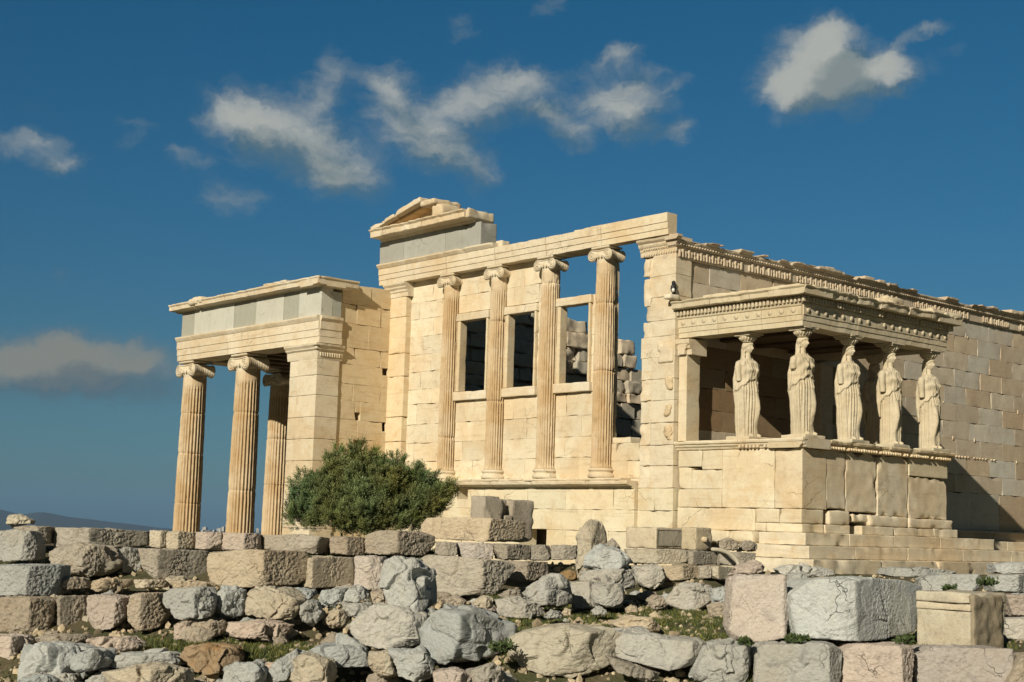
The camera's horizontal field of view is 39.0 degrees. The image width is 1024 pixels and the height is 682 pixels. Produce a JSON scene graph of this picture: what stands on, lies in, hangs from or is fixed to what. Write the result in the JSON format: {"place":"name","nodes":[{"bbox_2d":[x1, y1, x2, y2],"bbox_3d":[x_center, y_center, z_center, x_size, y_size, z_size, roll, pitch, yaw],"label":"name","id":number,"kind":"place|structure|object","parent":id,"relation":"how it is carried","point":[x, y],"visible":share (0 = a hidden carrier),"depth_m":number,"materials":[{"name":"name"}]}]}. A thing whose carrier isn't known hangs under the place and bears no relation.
{"place":"outdoors","nodes":[
{"label":"outdoors","id":0,"kind":"place"},
{"bbox_2d":[54,527,149,547],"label":"stone block","id":1,"kind":"structure","parent":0,"point":[119,538],"depth_m":21.80,"materials":[{"name":"stone"}]},
{"bbox_2d":[0,510,260,533],"bbox_3d":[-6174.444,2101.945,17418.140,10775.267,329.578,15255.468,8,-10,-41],"label":"hills","id":2,"kind":"structure","parent":0,"point":[47,519],"depth_m":15584.32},
{"bbox_2d":[0,543,1023,681],"bbox_3d":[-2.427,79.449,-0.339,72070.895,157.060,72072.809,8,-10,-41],"label":"ground","id":3,"kind":"structure","parent":0,"point":[307,631],"depth_m":18.34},
{"bbox_2d":[0,633,35,659],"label":"rock","id":4,"kind":"object","parent":3,"relation":"on","point":[11,644],"visible":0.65,"depth_m":16.88,"materials":[{"name":"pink stone"}]},
{"bbox_2d":[0,529,45,561],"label":"stone block","id":5,"kind":"structure","parent":3,"relation":"on","point":[20,545],"depth_m":20.37,"materials":[{"name":"grey stone"}]},
{"bbox_2d":[0,595,56,632],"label":"stone block","id":6,"kind":"structure","parent":3,"relation":"on","point":[24,614],"depth_m":18.10,"materials":[{"name":"stone"}]},
{"bbox_2d":[10,525,54,543],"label":"stone block","id":7,"kind":"structure","parent":3,"relation":"on","point":[47,533],"depth_m":21.63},
{"bbox_2d":[0,563,70,595],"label":"stone block","id":8,"kind":"structure","parent":3,"relation":"on","point":[36,579],"depth_m":18.94,"materials":[{"name":"grey stone"}]},
{"bbox_2d":[17,641,97,681],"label":"rock","id":9,"kind":"object","parent":3,"relation":"on","point":[54,657],"visible":0.67,"depth_m":16.23,"materials":[{"name":"grey stone"}]},
{"bbox_2d":[34,633,93,642],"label":"rock","id":10,"kind":"object","parent":3,"relation":"on","point":[75,638],"visible":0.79,"depth_m":17.29,"materials":[{"name":"stone"}]},
{"bbox_2d":[56,595,87,625],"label":"stone block","id":11,"kind":"structure","parent":3,"relation":"on","point":[71,609],"depth_m":18.38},
{"bbox_2d":[61,576,90,590],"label":"rock","id":12,"kind":"object","parent":3,"relation":"on","point":[68,583],"visible":1,"depth_m":19.38,"materials":[{"name":"stone"}]},
{"bbox_2d":[48,542,122,576],"bbox_3d":[-6.096,3.095,20.485,1.035,0.484,0.765,1,-8,8],"label":"rock","id":13,"kind":"object","parent":3,"relation":"on","point":[87,559],"visible":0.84,"depth_m":20.28,"materials":[{"name":"stone"}]},
{"bbox_2d":[85,667,116,681],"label":"rock","id":14,"kind":"object","parent":3,"relation":"on","point":[98,676],"visible":0.44,"depth_m":16.12,"materials":[{"name":"grey stone"}]},
{"bbox_2d":[69,647,116,671],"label":"rock","id":15,"kind":"object","parent":14,"relation":"on","point":[91,659],"visible":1,"depth_m":16.06,"materials":[{"name":"grey stone"}]},
{"bbox_2d":[86,593,129,629],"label":"stone block","id":16,"kind":"structure","parent":3,"relation":"on","point":[106,611],"depth_m":18.12,"materials":[{"name":"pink stone"}]},
{"bbox_2d":[91,577,133,593],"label":"rock","id":17,"kind":"object","parent":3,"relation":"on","point":[107,584],"visible":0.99,"depth_m":19.34,"materials":[{"name":"stone"}]},
{"bbox_2d":[86,635,150,654],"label":"rock","id":18,"kind":"object","parent":3,"relation":"on","point":[127,643],"visible":0.82,"depth_m":16.97,"materials":[{"name":"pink stone"}]},
{"bbox_2d":[118,547,141,573],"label":"rock","id":19,"kind":"object","parent":3,"relation":"on","point":[129,557],"visible":0.71,"depth_m":20.82,"materials":[{"name":"grey stone"}]},
{"bbox_2d":[101,661,194,681],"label":"rock","id":20,"kind":"object","parent":3,"relation":"on","point":[153,671],"visible":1,"depth_m":15.48,"materials":[{"name":"stone"}]},
{"bbox_2d":[111,648,184,668],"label":"rock","id":21,"kind":"object","parent":3,"relation":"on","point":[125,659],"visible":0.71,"depth_m":16.28,"materials":[{"name":"grey stone"}]},
{"bbox_2d":[127,592,171,630],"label":"stone block","id":22,"kind":"structure","parent":3,"relation":"on","point":[148,611],"depth_m":18.11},
{"bbox_2d":[134,579,169,588],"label":"rock","id":23,"kind":"object","parent":3,"relation":"on","point":[149,583],"visible":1,"depth_m":19.54,"materials":[{"name":"stone"}]},
{"bbox_2d":[149,530,167,547],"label":"stone block","id":24,"kind":"structure","parent":3,"relation":"on","point":[157,538],"depth_m":21.79,"materials":[{"name":"stone"}]},
{"bbox_2d":[138,548,208,578],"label":"stone block","id":25,"kind":"structure","parent":3,"relation":"on","point":[157,563],"depth_m":20.58,"materials":[{"name":"stone"}]},
{"bbox_2d":[166,531,195,548],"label":"stone block","id":26,"kind":"structure","parent":3,"relation":"on","point":[180,540],"depth_m":21.79,"materials":[{"name":"stone"}]},
{"bbox_2d":[180,625,215,643],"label":"rock","id":27,"kind":"object","parent":3,"relation":"on","point":[194,633],"visible":0.78,"depth_m":17.59,"materials":[{"name":"stone"}]},
{"bbox_2d":[189,617,212,621],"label":"rock","id":28,"kind":"object","parent":3,"relation":"on","point":[205,619],"visible":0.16,"depth_m":18.35,"materials":[{"name":"stone"}]},
{"bbox_2d":[162,585,217,620],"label":"rock","id":29,"kind":"object","parent":28,"relation":"on","point":[197,603],"visible":0.99,"depth_m":18.02,"materials":[{"name":"grey stone"}]},
{"bbox_2d":[195,532,222,549],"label":"stone block","id":30,"kind":"structure","parent":3,"relation":"on","point":[208,540],"depth_m":21.79,"materials":[{"name":"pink stone"}]},
{"bbox_2d":[191,619,226,637],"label":"rock","id":31,"kind":"object","parent":3,"relation":"on","point":[218,627],"visible":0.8,"depth_m":17.75,"materials":[{"name":"stone"}]},
{"bbox_2d":[179,642,244,676],"bbox_3d":[-3.478,3.690,16.682,0.743,0.398,0.627,1,-7,3],"label":"rock","id":32,"kind":"object","parent":3,"relation":"on","point":[208,659],"visible":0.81,"depth_m":16.50,"materials":[{"name":"stone"}]},
{"bbox_2d":[217,585,246,617],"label":"rock","id":33,"kind":"object","parent":3,"relation":"on","point":[231,601],"visible":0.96,"depth_m":18.42,"materials":[{"name":"grey stone"}]},
{"bbox_2d":[222,533,263,549],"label":"stone block","id":34,"kind":"structure","parent":3,"relation":"on","point":[236,541],"depth_m":21.79,"materials":[{"name":"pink stone"}]},
{"bbox_2d":[223,659,268,681],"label":"rock","id":35,"kind":"object","parent":3,"relation":"on","point":[256,670],"visible":1,"depth_m":15.52,"materials":[{"name":"grey stone"}]},
{"bbox_2d":[206,549,308,587],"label":"stone block","id":36,"kind":"structure","parent":3,"relation":"on","point":[248,568],"depth_m":19.66,"materials":[{"name":"stone"}]},
{"bbox_2d":[226,619,293,642],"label":"rock","id":37,"kind":"object","parent":3,"relation":"on","point":[260,630],"visible":0.97,"depth_m":17.60,"materials":[{"name":"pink stone"}]},
{"bbox_2d":[245,585,306,619],"bbox_3d":[-3.015,3.332,18.418,0.767,0.421,0.714,1,-7,2],"label":"rock","id":38,"kind":"object","parent":37,"relation":"on","point":[274,602],"visible":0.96,"depth_m":18.18,"materials":[{"name":"stone"}]},
{"bbox_2d":[267,648,305,681],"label":"rock","id":39,"kind":"object","parent":3,"relation":"on","point":[281,669],"visible":0.75,"depth_m":15.66,"materials":[{"name":"grey stone"}]},
{"bbox_2d":[262,534,329,553],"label":"stone block","id":40,"kind":"structure","parent":3,"relation":"on","point":[311,544],"depth_m":21.85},
{"bbox_2d":[299,599,323,626],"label":"rock","id":41,"kind":"object","parent":3,"relation":"on","point":[311,612],"visible":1,"depth_m":18.05,"materials":[{"name":"grey stone"}]},
{"bbox_2d":[288,651,336,681],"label":"rock","id":42,"kind":"object","parent":3,"relation":"on","point":[309,666],"visible":0.92,"depth_m":15.61,"materials":[{"name":"stone"}]},
{"bbox_2d":[320,632,335,643],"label":"rock","id":43,"kind":"object","parent":3,"relation":"on","point":[331,636],"visible":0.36,"depth_m":17.83,"materials":[{"name":"stone"}]},
{"bbox_2d":[326,608,349,627],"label":"rock","id":44,"kind":"object","parent":43,"relation":"on","point":[337,618],"visible":1,"depth_m":17.72,"materials":[{"name":"stone"}]},
{"bbox_2d":[302,555,354,588],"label":"stone block","id":45,"kind":"structure","parent":3,"relation":"on","point":[327,571],"depth_m":20.25,"materials":[{"name":"stone"}]},
{"bbox_2d":[309,633,370,667],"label":"rock","id":46,"kind":"object","parent":3,"relation":"on","point":[345,650],"visible":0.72,"depth_m":16.21,"materials":[{"name":"grey stone"}]},
{"bbox_2d":[350,602,428,649],"bbox_3d":[-1.422,3.325,16.811,0.914,0.550,1.004,2,-7,-4],"label":"rock","id":47,"kind":"object","parent":46,"relation":"on","point":[381,625],"visible":0.86,"depth_m":16.45,"materials":[{"name":"grey stone"}]},
{"bbox_2d":[379,556,436,612],"bbox_3d":[-1.226,2.885,17.080,0.658,0.692,0.914,1,-7,5],"label":"rock","id":48,"kind":"object","parent":47,"relation":"on","point":[408,582],"visible":0.95,"depth_m":16.78,"materials":[{"name":"grey stone"}]},
{"bbox_2d":[329,536,366,554],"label":"stone block","id":49,"kind":"structure","parent":3,"relation":"on","point":[343,545],"depth_m":21.78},
{"bbox_2d":[280,435,460,537],"bbox_3d":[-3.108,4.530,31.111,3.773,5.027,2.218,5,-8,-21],"label":"olive tree","id":50,"kind":"object","parent":3,"relation":"on","point":[358,489],"visible":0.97,"depth_m":30.89,"materials":[{"name":"green plant"}]},
{"bbox_2d":[354,555,386,589],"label":"stone block","id":51,"kind":"structure","parent":3,"relation":"on","point":[368,569],"depth_m":20.05,"materials":[{"name":"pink stone"}]},
{"bbox_2d":[368,649,397,677],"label":"rock","id":52,"kind":"object","parent":3,"relation":"on","point":[381,664],"visible":0.9,"depth_m":15.89,"materials":[{"name":"stone"}]},
{"bbox_2d":[364,530,434,555],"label":"stone block","id":53,"kind":"structure","parent":3,"relation":"on","point":[396,542],"depth_m":21.87,"materials":[{"name":"stone"}]},
{"bbox_2d":[388,645,434,681],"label":"rock","id":54,"kind":"object","parent":3,"relation":"on","point":[416,664],"visible":1,"depth_m":15.80,"materials":[{"name":"grey stone"}]},
{"bbox_2d":[435,541,457,555],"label":"stone block","id":55,"kind":"structure","parent":3,"relation":"on","point":[444,548],"depth_m":22.18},
{"bbox_2d":[433,667,470,681],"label":"rock","id":56,"kind":"object","parent":3,"relation":"on","point":[453,674],"visible":0.99,"depth_m":15.28,"materials":[{"name":"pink stone"}]},
{"bbox_2d":[419,604,517,664],"bbox_3d":[-0.522,3.329,16.364,1.139,0.676,0.983,1,-7,3],"label":"rock","id":57,"kind":"object","parent":3,"relation":"on","point":[448,633],"visible":0.85,"depth_m":16.07,"materials":[{"name":"grey stone"}]},
{"bbox_2d":[421,555,515,595],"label":"stone block","id":58,"kind":"structure","parent":3,"relation":"on","point":[461,576],"depth_m":20.12,"materials":[{"name":"stone"}]},
{"bbox_2d":[457,542,493,558],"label":"stone block","id":59,"kind":"structure","parent":3,"relation":"on","point":[481,550],"depth_m":22.28,"materials":[{"name":"beige stone"}]},
{"bbox_2d":[420,517,525,541],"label":"ashlar block","id":60,"kind":"structure","parent":59,"relation":"on","point":[475,529],"depth_m":23.21,"materials":[{"name":"stone"}]},
{"bbox_2d":[471,495,533,541],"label":"ashlar block","id":61,"kind":"structure","parent":60,"relation":"on","point":[497,508],"depth_m":24.12,"materials":[{"name":"stone"}]},
{"bbox_2d":[466,662,505,681],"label":"rock","id":62,"kind":"object","parent":3,"relation":"on","point":[490,672],"visible":0.96,"depth_m":15.38,"materials":[{"name":"stone"}]},
{"bbox_2d":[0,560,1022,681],"bbox_3d":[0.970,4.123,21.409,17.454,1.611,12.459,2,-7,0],"label":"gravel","id":63,"kind":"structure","parent":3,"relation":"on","point":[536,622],"depth_m":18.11,"materials":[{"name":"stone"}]},
{"bbox_2d":[493,543,529,559],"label":"stone block","id":64,"kind":"structure","parent":3,"relation":"on","point":[504,551],"depth_m":22.29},
{"bbox_2d":[493,596,544,618],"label":"rock","id":65,"kind":"object","parent":3,"relation":"on","point":[515,607],"visible":0.98,"depth_m":18.72,"materials":[{"name":"grey stone"}]},
{"bbox_2d":[498,560,548,581],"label":"stone block","id":66,"kind":"structure","parent":3,"relation":"on","point":[526,571],"depth_m":21.11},
{"bbox_2d":[529,544,550,560],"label":"stone block","id":67,"kind":"structure","parent":3,"relation":"on","point":[540,552],"depth_m":22.57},
{"bbox_2d":[522,573,572,607],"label":"rock","id":68,"kind":"object","parent":3,"relation":"on","point":[553,590],"visible":0.94,"depth_m":20.16,"materials":[{"name":"grey stone"}]},
{"bbox_2d":[550,545,577,559],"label":"stone block","id":69,"kind":"structure","parent":3,"relation":"on","point":[563,552],"depth_m":22.57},
{"bbox_2d":[508,623,620,677],"bbox_3d":[0.630,3.511,16.400,1.356,0.608,1.111,2,-7,1],"label":"rock","id":70,"kind":"object","parent":3,"relation":"on","point":[569,650],"visible":0.9,"depth_m":16.03,"materials":[{"name":"stone"}]},
{"bbox_2d":[569,580,592,609],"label":"stone block","id":71,"kind":"structure","parent":3,"relation":"on","point":[582,595],"depth_m":21.12,"materials":[{"name":"grey stone"}]},
{"bbox_2d":[575,519,606,577],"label":"rock","id":72,"kind":"object","parent":3,"relation":"on","point":[591,534],"visible":0.62,"depth_m":24.95,"materials":[{"name":"stone"}]},
{"bbox_2d":[168,197,1023,574],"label":"temple","id":73,"kind":"structure","parent":3,"relation":"on","point":[782,411],"depth_m":36.41,"materials":[{"name":"stone"}]},
{"bbox_2d":[453,310,489,400],"bbox_3d":[-0.993,0.412,38.854,0.379,2.386,1.417,8,-10,-41],"label":"window","id":74,"kind":"structure","parent":73,"relation":"in","point":[460,394],"depth_m":39.06,"materials":[{"name":"stone"}]},
{"bbox_2d":[501,303,539,397],"bbox_3d":[0.290,0.262,37.399,0.380,2.381,1.347,8,-10,-41],"label":"window","id":75,"kind":"structure","parent":73,"relation":"in","point":[508,391],"depth_m":37.54,"materials":[{"name":"stone"}]},
{"bbox_2d":[553,294,593,393],"bbox_3d":[1.603,0.096,35.917,0.380,2.403,1.337,8,-10,-41],"label":"window","id":76,"kind":"structure","parent":73,"relation":"in","point":[560,386],"depth_m":36.06,"materials":[{"name":"stone"}]},
{"bbox_2d":[591,575,624,607],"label":"rock","id":77,"kind":"object","parent":3,"relation":"on","point":[607,591],"visible":0.91,"depth_m":20.93,"materials":[{"name":"grey stone"}]},
{"bbox_2d":[579,568,636,591],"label":"rock","id":78,"kind":"object","parent":3,"relation":"on","point":[626,578],"visible":0.66,"depth_m":21.69,"materials":[{"name":"grey stone"}]},
{"bbox_2d":[583,544,632,568],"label":"rock","id":79,"kind":"object","parent":78,"relation":"on","point":[600,556],"visible":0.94,"depth_m":21.80,"materials":[{"name":"grey stone"}]},
{"bbox_2d":[605,655,659,681],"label":"rock","id":80,"kind":"object","parent":3,"relation":"on","point":[628,669],"visible":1,"depth_m":15.40,"materials":[{"name":"stone"}]},
{"bbox_2d":[608,614,659,632],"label":"rock","id":81,"kind":"object","parent":3,"relation":"on","point":[650,624],"visible":0.79,"depth_m":17.05,"materials":[{"name":"stone"}]},
{"bbox_2d":[631,563,665,589],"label":"rock","id":82,"kind":"object","parent":3,"relation":"on","point":[650,576],"visible":0.88,"depth_m":24.31,"materials":[{"name":"grey stone"}]},
{"bbox_2d":[624,548,686,563],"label":"stone block","id":83,"kind":"structure","parent":3,"relation":"on","point":[657,556],"depth_m":25.54,"materials":[{"name":"stone"}]},
{"bbox_2d":[626,527,681,548],"bbox_3d":[2.632,3.638,26.680,0.757,0.398,0.782,8,-10,-41],"label":"ashlar block","id":84,"kind":"object","parent":83,"relation":"on","point":[654,537],"depth_m":26.41,"materials":[{"name":"stone"}]},
{"bbox_2d":[613,626,706,670],"bbox_3d":[1.606,3.474,16.289,1.168,0.477,1.056,2,-7,-1],"label":"rock","id":85,"kind":"object","parent":3,"relation":"on","point":[643,646],"visible":0.94,"depth_m":15.97,"materials":[{"name":"grey stone"}]},
{"bbox_2d":[662,565,697,580],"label":"stone block","id":86,"kind":"structure","parent":3,"relation":"on","point":[677,572],"depth_m":24.99,"materials":[{"name":"stone"}]},
{"bbox_2d":[686,550,716,564],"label":"stone block","id":87,"kind":"structure","parent":86,"relation":"on","point":[695,557],"depth_m":25.60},
{"bbox_2d":[681,527,711,550],"bbox_3d":[3.415,3.623,26.424,0.477,0.427,0.458,8,-10,-41],"label":"ashlar block","id":88,"kind":"object","parent":87,"relation":"on","point":[696,538],"depth_m":26.29,"materials":[{"name":"stone"}]},
{"bbox_2d":[664,581,711,610],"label":"rock","id":89,"kind":"object","parent":3,"relation":"on","point":[690,595],"visible":0.86,"depth_m":21.71,"materials":[{"name":"grey stone"}]},
{"bbox_2d":[688,638,751,681],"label":"rock","id":90,"kind":"object","parent":3,"relation":"on","point":[724,660],"visible":0.93,"depth_m":15.62,"materials":[{"name":"grey stone"}]},
{"bbox_2d":[716,552,755,565],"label":"stone block","id":91,"kind":"structure","parent":3,"relation":"on","point":[723,559],"depth_m":25.66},
{"bbox_2d":[728,559,764,575],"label":"rock","id":92,"kind":"object","parent":3,"relation":"on","point":[753,566],"visible":0.85,"depth_m":20.29,"materials":[{"name":"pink stone"}]},
{"bbox_2d":[723,574,788,641],"bbox_3d":[2.812,3.067,16.672,0.671,0.773,0.823,2,-7,0],"label":"stone block","id":93,"kind":"object","parent":3,"relation":"on","point":[755,606],"depth_m":16.41,"materials":[{"name":"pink stone"}]},
{"bbox_2d":[751,640,842,681],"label":"stone block","id":94,"kind":"structure","parent":3,"relation":"on","point":[803,661],"depth_m":15.46,"materials":[{"name":"grey stone"}]},
{"bbox_2d":[786,576,920,641],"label":"stone block","id":95,"kind":"structure","parent":94,"relation":"on","point":[851,608],"depth_m":16.06,"materials":[{"name":"grey stone"}]},
{"bbox_2d":[773,562,834,576],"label":"rock","id":96,"kind":"object","parent":3,"relation":"on","point":[809,571],"visible":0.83,"depth_m":21.75,"materials":[{"name":"grey stone"}]},
{"bbox_2d":[838,642,914,681],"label":"stone block","id":97,"kind":"structure","parent":3,"relation":"on","point":[880,662],"depth_m":15.43,"materials":[{"name":"beige stone"}]},
{"bbox_2d":[877,567,956,576],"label":"rock","id":98,"kind":"object","parent":3,"relation":"on","point":[902,571],"visible":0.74,"depth_m":22.77,"materials":[{"name":"grey stone"}]},
{"bbox_2d":[915,574,981,590],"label":"stone block","id":99,"kind":"structure","parent":3,"relation":"on","point":[936,582],"depth_m":21.30,"materials":[{"name":"grey stone"}]},
{"bbox_2d":[911,644,1014,681],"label":"stone block","id":100,"kind":"structure","parent":3,"relation":"on","point":[956,663],"depth_m":15.52,"materials":[{"name":"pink stone"}]},
{"bbox_2d":[983,574,1023,593],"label":"stone block","id":101,"kind":"structure","parent":3,"relation":"on","point":[1011,583],"depth_m":21.29,"materials":[{"name":"grey stone"}]},
{"bbox_2d":[986,561,1023,573],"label":"stone block","id":102,"kind":"structure","parent":3,"relation":"on","point":[1009,567],"depth_m":22.78,"materials":[{"name":"grey stone"}]},
{"bbox_2d":[1003,617,1023,639],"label":"stone block","id":103,"kind":"structure","parent":3,"relation":"on","point":[1013,628],"depth_m":18.33,"materials":[{"name":"grey stone"}]},
{"bbox_2d":[1004,594,1023,616],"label":"stone block","id":104,"kind":"structure","parent":3,"relation":"on","point":[1014,604],"depth_m":19.75,"materials":[{"name":"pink stone"}]},
{"bbox_2d":[1004,652,1023,681],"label":"stone block","id":105,"kind":"structure","parent":3,"relation":"on","point":[1016,674],"depth_m":15.20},
{"bbox_2d":[0,0,1023,530],"label":"sky","id":106,"kind":"structure","parent":0,"point":[155,155],"materials":[{"name":"blue"}]},
{"bbox_2d":[2,548,1023,681],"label":"grass","id":107,"kind":"structure","parent":0,"point":[250,648],"depth_m":17.83,"materials":[{"name":"plant"}]},
{"bbox_2d":[916,589,1005,647],"bbox_3d":[5.243,3.244,16.831,0.779,0.659,0.768,8,-10,-41],"label":"stone block","id":108,"kind":"object","parent":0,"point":[957,617],"visible":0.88,"depth_m":16.58,"materials":[{"name":"stone"}]},
{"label":"rock","id":109,"kind":"object","parent":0,"visible":0},
{"bbox_2d":[342,601,372,617],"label":"rock","id":110,"kind":"object","parent":109,"relation":"on","point":[354,609],"visible":0.67,"depth_m":18.32,"materials":[{"name":"grey stone"}]},
{"bbox_2d":[318,587,347,606],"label":"rock","id":111,"kind":"object","parent":110,"relation":"on","point":[329,597],"visible":0.93,"depth_m":18.55,"materials":[{"name":"grey stone"}]},
{"bbox_2d":[343,584,370,602],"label":"rock","id":112,"kind":"object","parent":110,"relation":"on","point":[357,593],"visible":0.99,"depth_m":18.55,"materials":[{"name":"grey stone"}]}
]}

